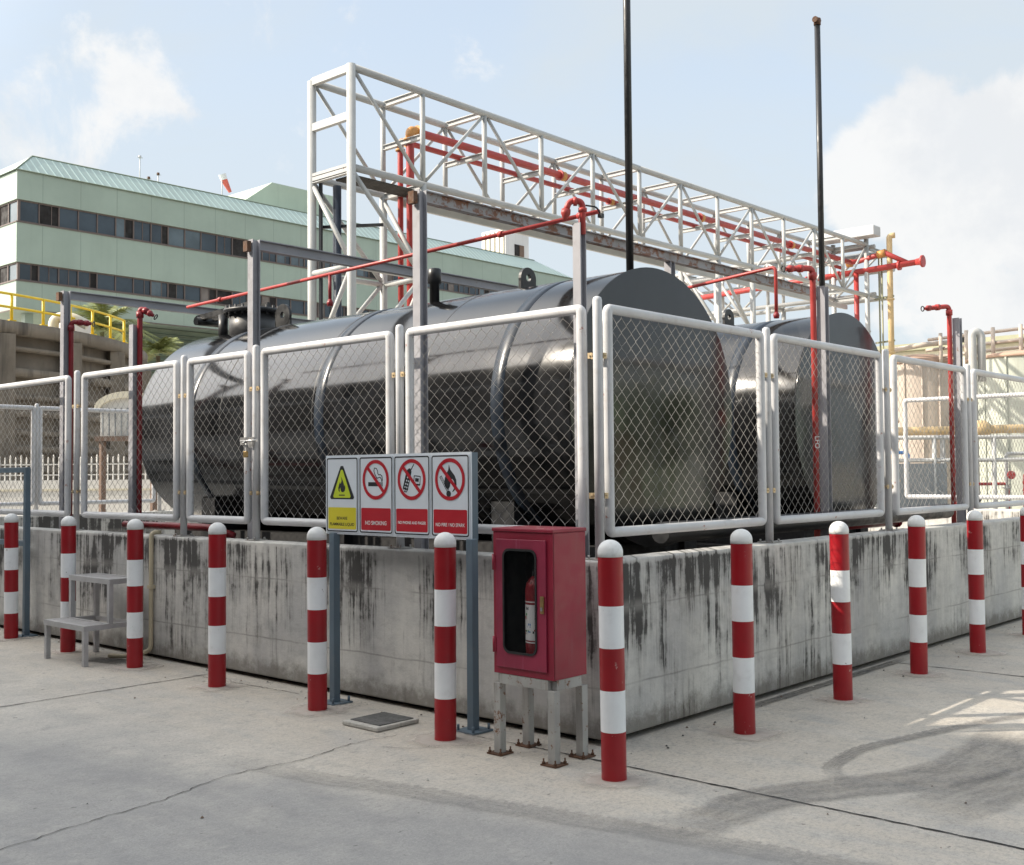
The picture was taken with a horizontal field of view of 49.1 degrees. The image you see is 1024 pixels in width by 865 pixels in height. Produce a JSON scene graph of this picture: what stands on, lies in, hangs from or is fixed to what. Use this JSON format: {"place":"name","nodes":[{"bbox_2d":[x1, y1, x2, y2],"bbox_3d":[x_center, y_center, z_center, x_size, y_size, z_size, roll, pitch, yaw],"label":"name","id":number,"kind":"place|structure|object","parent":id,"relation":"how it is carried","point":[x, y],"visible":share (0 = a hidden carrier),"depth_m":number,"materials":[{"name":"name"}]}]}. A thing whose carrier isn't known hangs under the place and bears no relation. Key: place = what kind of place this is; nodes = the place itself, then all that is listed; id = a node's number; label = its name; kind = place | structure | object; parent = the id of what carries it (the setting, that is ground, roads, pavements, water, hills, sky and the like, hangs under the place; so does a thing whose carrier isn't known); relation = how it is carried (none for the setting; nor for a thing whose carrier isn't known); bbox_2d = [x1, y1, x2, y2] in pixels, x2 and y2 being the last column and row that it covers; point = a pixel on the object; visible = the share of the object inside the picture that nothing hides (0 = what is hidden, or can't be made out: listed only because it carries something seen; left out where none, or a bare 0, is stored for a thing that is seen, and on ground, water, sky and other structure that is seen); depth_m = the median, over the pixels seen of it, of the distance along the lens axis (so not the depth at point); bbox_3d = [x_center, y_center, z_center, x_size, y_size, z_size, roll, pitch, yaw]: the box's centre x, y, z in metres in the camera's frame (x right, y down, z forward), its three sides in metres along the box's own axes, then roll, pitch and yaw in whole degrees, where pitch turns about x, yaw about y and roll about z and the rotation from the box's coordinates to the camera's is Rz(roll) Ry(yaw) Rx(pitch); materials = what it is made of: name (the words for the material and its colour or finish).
{"place":"outdoors","nodes":[
{"label":"outdoors","id":0,"kind":"place"},
{"bbox_2d":[0,454,172,515],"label":"picket wall","id":1,"kind":"structure","parent":0,"point":[6,496],"depth_m":29.86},
{"bbox_2d":[0,155,572,376],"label":"green building","id":2,"kind":"structure","parent":0,"point":[65,226],"depth_m":89.24,"materials":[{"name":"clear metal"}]},
{"bbox_2d":[16,262,37,281],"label":"window","id":3,"kind":"structure","parent":2,"relation":"in","point":[29,272],"depth_m":80.87,"materials":[{"name":"blue glass"}]},
{"bbox_2d":[20,200,38,223],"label":"window","id":4,"kind":"structure","parent":2,"relation":"in","point":[28,209],"depth_m":81.00,"materials":[{"name":"blue glass"}]},
{"bbox_2d":[37,265,57,283],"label":"window","id":5,"kind":"structure","parent":2,"relation":"in","point":[46,274],"depth_m":81.90,"materials":[{"name":"blue glass"}]},
{"bbox_2d":[38,203,58,226],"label":"window","id":6,"kind":"structure","parent":2,"relation":"in","point":[47,214],"depth_m":82.06,"materials":[{"name":"black glass"}]},
{"bbox_2d":[57,267,77,286],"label":"window","id":7,"kind":"structure","parent":2,"relation":"in","point":[68,277],"depth_m":83.01,"materials":[{"name":"blue glass"}]},
{"bbox_2d":[58,206,77,229],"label":"window","id":8,"kind":"structure","parent":2,"relation":"in","point":[67,217],"depth_m":83.15,"materials":[{"name":"blue glass"}]},
{"bbox_2d":[77,270,95,288],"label":"window","id":9,"kind":"structure","parent":2,"relation":"in","point":[85,279],"depth_m":84.11,"materials":[{"name":"blue glass"}]},
{"bbox_2d":[77,210,96,232],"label":"window","id":10,"kind":"structure","parent":2,"relation":"in","point":[86,221],"depth_m":84.25,"materials":[{"name":"blue glass"}]},
{"bbox_2d":[96,213,114,235],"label":"window","id":11,"kind":"structure","parent":2,"relation":"in","point":[105,224],"depth_m":85.37,"materials":[{"name":"blue glass"}]},
{"bbox_2d":[96,273,114,290],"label":"window","id":12,"kind":"structure","parent":2,"relation":"in","point":[103,281],"depth_m":85.18,"materials":[{"name":"blue glass"}]},
{"bbox_2d":[114,275,132,293],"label":"window","id":13,"kind":"structure","parent":2,"relation":"in","point":[123,284],"depth_m":86.29,"materials":[{"name":"blue glass"}]},
{"bbox_2d":[115,216,132,238],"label":"window","id":14,"kind":"structure","parent":2,"relation":"in","point":[123,226],"depth_m":86.48,"materials":[{"name":"blue glass"}]},
{"bbox_2d":[132,278,149,295],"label":"window","id":15,"kind":"structure","parent":2,"relation":"in","point":[139,286],"depth_m":87.41,"materials":[{"name":"blue glass"}]},
{"bbox_2d":[133,220,150,241],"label":"window","id":16,"kind":"structure","parent":2,"relation":"in","point":[141,229],"depth_m":87.61,"materials":[{"name":"blue glass"}]},
{"bbox_2d":[150,280,166,297],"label":"window","id":17,"kind":"structure","parent":2,"relation":"in","point":[157,288],"depth_m":88.53,"materials":[{"name":"blue glass"}]},
{"bbox_2d":[150,223,167,244],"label":"window","id":18,"kind":"structure","parent":2,"relation":"in","point":[158,232],"depth_m":88.68,"materials":[{"name":"blue glass"}]},
{"bbox_2d":[167,226,183,247],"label":"window","id":19,"kind":"structure","parent":2,"relation":"in","point":[175,235],"depth_m":89.82,"materials":[{"name":"blue glass"}]},
{"bbox_2d":[167,282,183,299],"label":"window","id":20,"kind":"structure","parent":2,"relation":"in","point":[174,290],"depth_m":89.64,"materials":[{"name":"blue glass"}]},
{"bbox_2d":[184,284,199,301],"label":"window","id":21,"kind":"structure","parent":2,"relation":"in","point":[191,293],"depth_m":90.74,"materials":[{"name":"blue glass"}]},
{"bbox_2d":[184,229,200,249],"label":"window","id":22,"kind":"structure","parent":2,"relation":"in","point":[191,237],"depth_m":90.92,"materials":[{"name":"blue glass"}]},
{"bbox_2d":[200,232,215,252],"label":"window","id":23,"kind":"structure","parent":2,"relation":"in","point":[207,240],"depth_m":92.01,"materials":[{"name":"blue glass"}]},
{"bbox_2d":[216,234,231,254],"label":"window","id":24,"kind":"structure","parent":2,"relation":"in","point":[223,243],"depth_m":93.12,"materials":[{"name":"blue glass"}]},
{"bbox_2d":[231,237,246,257],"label":"window","id":25,"kind":"structure","parent":2,"relation":"in","point":[236,243],"depth_m":94.13,"materials":[{"name":"black glass"}]},
{"bbox_2d":[482,230,528,258],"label":"white tower","id":26,"kind":"structure","parent":0,"point":[514,244],"depth_m":187.19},
{"bbox_2d":[0,617,1023,864],"bbox_3d":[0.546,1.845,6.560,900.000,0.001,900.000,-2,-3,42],"label":"ground","id":27,"kind":"structure","parent":0,"point":[334,797],"depth_m":5.91,"materials":[{"name":"concrete"}]},
{"bbox_2d":[0,637,27,639],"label":"footing patch","id":28,"kind":"object","parent":27,"relation":"on","point":[1,638],"visible":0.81,"depth_m":11.19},
{"bbox_2d":[4,513,18,638],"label":"bollard","id":29,"kind":"object","parent":28,"relation":"on","point":[11,544],"visible":1,"depth_m":11.21,"materials":[{"name":"metal"}]},
{"bbox_2d":[0,467,37,636],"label":"tube barrier","id":30,"kind":"object","parent":27,"relation":"on","point":[25,541],"visible":0.96,"depth_m":11.42,"materials":[{"name":"grey metal"}]},
{"bbox_2d":[54,650,81,653],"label":"footing patch","id":31,"kind":"object","parent":27,"relation":"on","point":[67,652],"visible":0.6,"depth_m":10.27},
{"bbox_2d":[60,516,76,651],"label":"bollard","id":32,"kind":"object","parent":31,"relation":"on","point":[68,568],"visible":0.84,"depth_m":10.30,"materials":[{"name":"metal"}]},
{"bbox_2d":[0,319,150,480],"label":"round basin","id":33,"kind":"object","parent":27,"relation":"on","point":[29,351],"visible":0.34,"depth_m":40.35,"materials":[{"name":"brown concrete"}]},
{"bbox_2d":[0,291,127,342],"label":"guard railing","id":34,"kind":"object","parent":33,"relation":"on","point":[42,312],"visible":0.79,"depth_m":40.48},
{"bbox_2d":[44,573,126,666],"bbox_3d":[-3.734,1.645,9.935,0.740,0.724,0.510,-2,-3,42],"label":"step stool","id":35,"kind":"object","parent":27,"relation":"on","point":[85,625],"visible":0.91,"depth_m":9.93,"materials":[{"name":"metal"}]},
{"bbox_2d":[73,303,159,346],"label":"palm tree","id":36,"kind":"object","parent":27,"relation":"on","point":[104,319],"visible":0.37,"depth_m":61.82,"materials":[{"name":"green plant"}]},
{"bbox_2d":[94,391,156,511],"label":"arched gate","id":37,"kind":"structure","parent":27,"relation":"on","point":[122,397],"depth_m":27.06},
{"bbox_2d":[128,324,136,521],"bbox_3d":[-3.689,0.494,10.920,0.200,3.100,0.200,-2,-3,42],"label":"steel post","id":38,"kind":"object","parent":27,"relation":"on","point":[132,346],"visible":0.46,"depth_m":10.93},
{"bbox_2d":[136,307,157,520],"bbox_3d":[-3.564,0.394,10.918,0.214,3.258,0.070,-1,-2,4],"label":"spray riser","id":39,"kind":"object","parent":38,"relation":"attached to","point":[141,312],"visible":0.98,"depth_m":10.93,"materials":[{"name":"red metal"}]},
{"bbox_2d":[122,521,235,537],"bbox_3d":[-3.222,0.930,10.659,1.679,0.146,0.160,-2,-3,36],"label":"ground pipe","id":40,"kind":"object","parent":39,"relation":"attached to","point":[176,526],"visible":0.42,"depth_m":10.58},
{"bbox_2d":[117,663,153,669],"bbox_3d":[-3.195,1.978,9.433,0.572,0.001,0.550,0,-2,-14],"label":"footing patch","id":41,"kind":"object","parent":27,"relation":"on","point":[145,666],"visible":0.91,"depth_m":9.42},
{"bbox_2d":[127,519,143,667],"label":"bollard","id":42,"kind":"object","parent":41,"relation":"on","point":[135,530],"visible":1,"depth_m":9.43,"materials":[{"name":"metal"}]},
{"bbox_2d":[143,336,182,362],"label":"palm tree","id":43,"kind":"object","parent":27,"relation":"on","point":[162,346],"visible":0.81,"depth_m":63.21,"materials":[{"name":"green plant"}]},
{"bbox_2d":[56,291,315,528],"bbox_3d":[-3.629,0.326,13.098,0.200,3.600,3.520,-2,-3,42],"label":"steel portal","id":44,"kind":"object","parent":27,"relation":"on","point":[64,298],"visible":0.31,"depth_m":11.94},
{"bbox_2d":[68,319,94,516],"bbox_3d":[-4.573,0.430,11.864,0.282,3.275,0.068,0,-2,-1],"label":"spray riser","id":45,"kind":"object","parent":44,"relation":"attached to","point":[71,325],"visible":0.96,"depth_m":11.89,"materials":[{"name":"red metal"}]},
{"bbox_2d":[195,683,234,690],"bbox_3d":[-2.255,1.937,8.560,0.450,0.001,0.450,-2,-3,42],"label":"footing patch","id":46,"kind":"object","parent":27,"relation":"on","point":[205,686],"visible":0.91,"depth_m":8.50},
{"bbox_2d":[208,522,226,686],"bbox_3d":[-2.260,1.317,8.585,0.136,1.255,0.136,0,-2,-16],"label":"bollard","id":47,"kind":"object","parent":46,"relation":"on","point":[217,532],"visible":1,"depth_m":8.53,"materials":[{"name":"metal"}]},
{"bbox_2d":[292,705,344,714],"bbox_3d":[-1.326,1.895,7.662,0.559,0.001,0.590,-1,-2,17],"label":"footing patch","id":48,"kind":"object","parent":27,"relation":"on","point":[303,710],"visible":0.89,"depth_m":7.63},
{"bbox_2d":[307,527,326,710],"bbox_3d":[-1.339,1.276,7.693,0.136,1.255,0.136,-1,-2,17],"label":"bollard","id":49,"kind":"object","parent":48,"relation":"on","point":[317,611],"visible":1,"depth_m":7.64,"materials":[{"name":"metal"}]},
{"bbox_2d":[343,712,418,731],"bbox_3d":[-0.846,1.862,7.227,0.340,0.033,0.360,-2,-3,42],"label":"drain cover","id":50,"kind":"object","parent":27,"relation":"on","point":[380,721],"visible":1,"depth_m":7.17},
{"bbox_2d":[243,239,518,538],"bbox_3d":[-1.100,0.196,10.799,0.200,3.645,3.500,-2,-3,42],"label":"steel portal","id":51,"kind":"object","parent":27,"relation":"on","point":[253,248],"visible":0.34,"depth_m":9.99,"materials":[{"name":"metal"}]},
{"bbox_2d":[326,452,492,735],"bbox_3d":[-0.756,1.015,7.488,1.543,1.746,0.180,-2,-3,42],"label":"warning sign","id":52,"kind":"object","parent":27,"relation":"on","point":[424,495],"visible":1,"depth_m":7.45,"materials":[{"name":"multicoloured metal"}]},
{"bbox_2d":[142,0,731,557],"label":"storage tank","id":53,"kind":"object","parent":27,"relation":"on","point":[652,290],"visible":0.56,"depth_m":9.10,"materials":[{"name":"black metal"}]},
{"bbox_2d":[417,732,471,744],"bbox_3d":[-0.390,1.854,6.786,0.587,0.001,0.554,0,-2,-2],"label":"footing patch","id":54,"kind":"object","parent":27,"relation":"on","point":[431,740],"visible":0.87,"depth_m":6.73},
{"bbox_2d":[434,532,455,740],"bbox_3d":[-0.405,1.234,6.804,0.136,1.255,0.136,-2,-3,29],"label":"bollard","id":55,"kind":"object","parent":54,"relation":"on","point":[444,636],"visible":1,"depth_m":6.75,"materials":[{"name":"metal"}]},
{"bbox_2d":[0,507,1021,740],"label":"concrete wall","id":56,"kind":"structure","parent":27,"relation":"on","point":[678,632],"depth_m":8.39,"materials":[{"name":"concrete"}]},
{"bbox_2d":[0,403,164,510],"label":"chain link fence","id":57,"kind":"object","parent":56,"relation":"on","point":[36,473],"visible":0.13,"depth_m":16.03,"materials":[{"name":"silver metal"}]},
{"bbox_2d":[108,530,160,657],"bbox_3d":[-3.353,1.433,9.933,0.461,1.125,0.114,0,-2,-4],"label":"drain pipe","id":58,"kind":"object","parent":56,"relation":"attached to","point":[150,586],"visible":0.84,"depth_m":9.91,"materials":[{"name":"beige plastic"}]},
{"bbox_2d":[0,304,588,548],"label":"chain link fence","id":59,"kind":"object","parent":56,"relation":"on","point":[179,392],"visible":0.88,"depth_m":9.01,"materials":[{"name":"silver metal"}]},
{"bbox_2d":[186,350,257,523],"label":"gate","id":60,"kind":"structure","parent":59,"relation":"attached to","point":[248,439],"depth_m":9.46,"materials":[{"name":"silver metal"}]},
{"bbox_2d":[652,504,953,542],"bbox_3d":[-1.116,0.918,10.339,10.706,0.361,4.746,-1,-2,11],"label":"drain pipe","id":61,"kind":"object","parent":56,"relation":"on","point":[707,534],"visible":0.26,"depth_m":9.01,"materials":[{"name":"red metal"}]},
{"bbox_2d":[585,296,1023,559],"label":"chain link fence","id":62,"kind":"object","parent":56,"relation":"on","point":[768,431],"visible":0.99,"depth_m":8.35,"materials":[{"name":"silver metal"}]},
{"bbox_2d":[487,525,595,768],"bbox_3d":[0.160,1.193,6.417,0.516,1.295,0.356,-2,-3,42],"label":"fire cabinet","id":63,"kind":"object","parent":27,"relation":"on","point":[554,662],"visible":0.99,"depth_m":6.32,"materials":[{"name":"red metal"}]},
{"bbox_2d":[525,569,534,653],"bbox_3d":[0.139,1.057,6.382,0.126,0.613,0.145,-1,-2,6],"label":"fire extinguisher","id":64,"kind":"object","parent":63,"relation":"in","point":[530,616],"visible":0.33,"depth_m":6.33,"materials":[{"name":"red"}]},
{"bbox_2d":[572,222,589,557],"bbox_3d":[0.448,0.258,7.183,0.200,3.220,0.200,-2,-3,42],"label":"steel post","id":65,"kind":"object","parent":27,"relation":"on","point":[579,274],"visible":0.31,"depth_m":7.20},
{"bbox_2d":[561,197,603,234],"bbox_3d":[0.456,-1.403,7.251,0.281,0.244,0.064,0,-2,-3],"label":"gooseneck pipe","id":66,"kind":"object","parent":65,"relation":"attached to","point":[566,210],"visible":1,"depth_m":7.23,"materials":[{"name":"red metal"}]},
{"bbox_2d":[307,62,870,334],"bbox_3d":[4.086,-2.108,30.050,1.386,9.620,22.768,-2,-3,42],"label":"pipe gantry","id":67,"kind":"object","parent":27,"relation":"on","point":[352,182],"visible":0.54,"depth_m":25.10,"materials":[{"name":"metal"}]},
{"bbox_2d":[319,183,383,319],"bbox_3d":[-3.149,-1.241,22.033,1.282,7.400,0.205,-1,-2,4],"label":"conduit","id":68,"kind":"object","parent":67,"relation":"attached to","point":[337,278],"visible":0.31,"depth_m":22.09,"materials":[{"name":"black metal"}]},
{"bbox_2d":[809,225,879,244],"bbox_3d":[11.390,-6.741,38.392,2.350,0.330,0.550,-2,-3,42],"label":"duct","id":69,"kind":"object","parent":67,"relation":"on","point":[865,232],"visible":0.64,"depth_m":37.83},
{"bbox_2d":[408,189,816,548],"bbox_3d":[1.448,0.134,10.518,0.200,3.705,6.500,-2,-3,42],"label":"steel portal","id":70,"kind":"object","parent":27,"relation":"on","point":[419,201],"visible":0.39,"depth_m":8.49,"materials":[{"name":"metal"}]},
{"bbox_2d":[186,209,600,308],"bbox_3d":[-1.272,-1.236,9.109,5.001,0.348,0.056,-2,-3,42],"label":"spray header","id":71,"kind":"object","parent":70,"relation":"attached to","point":[499,234],"visible":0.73,"depth_m":8.83},
{"bbox_2d":[688,266,779,318],"bbox_3d":[1.704,-1.222,10.530,1.791,0.471,0.060,-2,-3,42],"label":"spray header","id":72,"kind":"object","parent":70,"relation":"attached to","point":[776,314],"visible":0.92,"depth_m":10.04},
{"bbox_2d":[586,773,640,785],"bbox_3d":[0.534,1.811,5.844,0.451,0.001,0.450,-2,-3,42],"label":"footing patch","id":73,"kind":"object","parent":27,"relation":"on","point":[631,779],"visible":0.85,"depth_m":5.81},
{"bbox_2d":[597,540,626,781],"bbox_3d":[0.526,1.192,5.886,0.136,1.255,0.136,1,-3,-40],"label":"bollard","id":74,"kind":"object","parent":73,"relation":"on","point":[612,663],"visible":1,"depth_m":5.83,"materials":[{"name":"metal"}]},
{"bbox_2d":[395,138,840,306],"bbox_3d":[4.502,-1.616,30.703,0.204,8.679,20.460,-2,-3,42],"label":"pipe","id":75,"kind":"object","parent":27,"relation":"on","point":[608,201],"visible":0.48,"depth_m":25.72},
{"bbox_2d":[403,125,851,305],"bbox_3d":[4.702,-1.731,30.512,0.289,8.891,20.481,-2,-3,42],"label":"pipe","id":76,"kind":"object","parent":27,"relation":"on","point":[559,175],"visible":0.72,"depth_m":26.07,"materials":[{"name":"metal"}]},
{"bbox_2d":[721,728,771,739],"bbox_3d":[1.414,1.843,6.893,0.560,0.001,0.502,-2,-3,42],"label":"footing patch","id":77,"kind":"object","parent":27,"relation":"on","point":[756,735],"visible":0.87,"depth_m":6.83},
{"bbox_2d":[730,529,755,734],"bbox_3d":[1.424,1.223,6.907,0.136,1.255,0.136,-3,-3,42],"label":"bollard","id":78,"kind":"object","parent":77,"relation":"on","point":[741,542],"visible":1,"depth_m":6.85,"materials":[{"name":"metal"}]},
{"bbox_2d":[675,244,886,331],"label":"pipe gantry","id":79,"kind":"object","parent":27,"relation":"on","point":[770,310],"visible":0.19,"depth_m":40.90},
{"bbox_2d":[684,252,875,284],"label":"white pipe","id":80,"kind":"object","parent":79,"relation":"on","point":[705,279],"visible":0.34,"depth_m":41.31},
{"bbox_2d":[700,249,925,320],"bbox_3d":[9.777,-3.519,40.099,10.073,5.106,0.540,-2,-3,42],"label":"fire pipe","id":81,"kind":"object","parent":79,"relation":"attached to","point":[900,263],"visible":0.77,"depth_m":38.20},
{"bbox_2d":[560,752,1023,848],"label":"expansion joint","id":82,"kind":"object","parent":27,"relation":"on","point":[830,808],"visible":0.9,"depth_m":5.29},
{"bbox_2d":[697,16,890,547],"bbox_3d":[1.012,-1.159,13.367,6.296,6.411,2.144,-2,-3,42],"label":"storage tank","id":83,"kind":"object","parent":27,"relation":"on","point":[845,329],"visible":0.08,"depth_m":11.09,"materials":[{"name":"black metal"}]},
{"bbox_2d":[816,286,832,535],"bbox_3d":[2.722,0.335,9.709,0.200,3.220,0.200,-2,-3,42],"label":"steel post","id":84,"kind":"object","parent":27,"relation":"on","point":[822,313],"visible":0.46,"depth_m":9.71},
{"bbox_2d":[781,265,820,536],"bbox_3d":[2.505,0.233,9.654,0.355,3.384,0.078,0,-2,-21],"label":"spray riser","id":85,"kind":"object","parent":84,"relation":"attached to","point":[812,273],"visible":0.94,"depth_m":9.71,"materials":[{"name":"red metal"}]},
{"bbox_2d":[819,696,863,702],"bbox_3d":[2.328,1.873,7.874,0.394,0.001,0.394,-2,-3,42],"label":"footing patch","id":86,"kind":"object","parent":27,"relation":"on","point":[830,698],"visible":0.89,"depth_m":7.85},
{"bbox_2d":[829,521,852,700],"bbox_3d":[2.320,1.253,7.899,0.136,1.255,0.136,-2,-3,35],"label":"bollard","id":87,"kind":"object","parent":86,"relation":"on","point":[840,611],"visible":1,"depth_m":7.85,"materials":[{"name":"metal"}]},
{"bbox_2d":[874,258,894,355],"bbox_3d":[12.622,-1.523,37.850,0.115,8.900,0.855,1,-2,-27],"label":"cable riser","id":88,"kind":"object","parent":27,"relation":"on","point":[882,341],"visible":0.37,"depth_m":38.07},
{"bbox_2d":[886,232,895,463],"bbox_3d":[12.786,-1.912,37.573,0.321,9.654,0.254,-1,-2,16],"label":"yellow pipe","id":89,"kind":"object","parent":27,"relation":"on","point":[890,299],"visible":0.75,"depth_m":37.61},
{"bbox_2d":[901,670,936,675],"bbox_3d":[3.216,1.902,8.850,0.480,0.001,0.466,0,-2,-14],"label":"footing patch","id":90,"kind":"object","parent":27,"relation":"on","point":[909,673],"visible":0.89,"depth_m":8.80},
{"bbox_2d":[907,515,927,673],"bbox_3d":[3.217,1.283,8.880,0.136,1.255,0.136,0,-2,-9],"label":"bollard","id":91,"kind":"object","parent":90,"relation":"on","point":[916,524],"visible":1,"depth_m":8.83,"materials":[{"name":"metal"}]},
{"bbox_2d":[897,354,954,504],"bbox_3d":[15.012,0.073,41.146,2.820,5.920,2.820,-2,-3,42],"label":"silo tank","id":92,"kind":"object","parent":27,"relation":"on","point":[932,357],"visible":0.33,"depth_m":39.92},
{"bbox_2d":[876,435,1023,508],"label":"white railing","id":93,"kind":"object","parent":27,"relation":"on","point":[915,491],"visible":0.23,"depth_m":24.06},
{"bbox_2d":[884,392,1023,506],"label":"chain link fence","id":94,"kind":"object","parent":27,"relation":"on","point":[906,480],"visible":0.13,"depth_m":15.69,"materials":[{"name":"silver metal"}]},
{"bbox_2d":[952,318,966,522],"bbox_3d":[4.815,0.390,12.022,0.200,3.250,0.200,-2,-3,42],"label":"steel post","id":95,"kind":"object","parent":27,"relation":"on","point":[957,352],"visible":0.4,"depth_m":12.02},
{"bbox_2d":[921,304,956,522],"bbox_3d":[4.583,0.306,11.982,0.374,3.380,0.070,0,-2,-15],"label":"spray riser","id":96,"kind":"object","parent":95,"relation":"attached to","point":[949,311],"visible":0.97,"depth_m":12.02,"materials":[{"name":"red metal"}]},
{"bbox_2d":[898,420,1023,462],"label":"yellow pipeline","id":97,"kind":"object","parent":27,"relation":"on","point":[926,432],"visible":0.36,"depth_m":28.16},
{"bbox_2d":[899,451,1023,508],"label":"pipe manifold","id":98,"kind":"object","parent":27,"relation":"on","point":[1006,478],"visible":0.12,"depth_m":26.27,"materials":[{"name":"red"}]},
{"bbox_2d":[968,328,986,502],"bbox_3d":[12.518,-0.091,30.025,0.457,5.448,0.216,0,-2,0],"label":"vent stack","id":99,"kind":"object","parent":27,"relation":"on","point":[976,347],"visible":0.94,"depth_m":30.01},
{"bbox_2d":[960,650,997,654],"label":"footing patch","id":100,"kind":"object","parent":27,"relation":"on","point":[986,653],"visible":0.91,"depth_m":9.83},
{"bbox_2d":[966,510,985,652],"bbox_3d":[4.100,1.314,9.892,0.136,1.255,0.136,0,-3,-21],"label":"bollard","id":101,"kind":"object","parent":100,"relation":"on","point":[976,590],"visible":1,"depth_m":9.84,"materials":[{"name":"metal"}]},
{"bbox_2d":[966,350,1023,508],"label":"silo tank","id":102,"kind":"object","parent":27,"relation":"on","point":[1009,362],"visible":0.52,"depth_m":35.35,"materials":[{"name":"metal"}]},
{"bbox_2d":[878,324,1023,363],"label":"roof piping","id":103,"kind":"object","parent":102,"relation":"on","point":[941,342],"visible":0.77,"depth_m":38.93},
{"label":"footing patch","id":104,"kind":"structure","parent":27,"relation":"on","visible":0},
{"bbox_2d":[1020,507,1023,634],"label":"bollard","id":105,"kind":"object","parent":104,"relation":"on","point":[1022,545],"visible":1,"depth_m":10.88,"materials":[{"name":"metal"}]},
{"bbox_2d":[0,0,1023,346],"label":"sky","id":106,"kind":"structure","parent":0,"point":[923,100],"materials":[{"name":"blue"}]},
{"bbox_2d":[877,334,1023,366],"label":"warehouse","id":107,"kind":"structure","parent":0,"point":[923,351],"depth_m":64.61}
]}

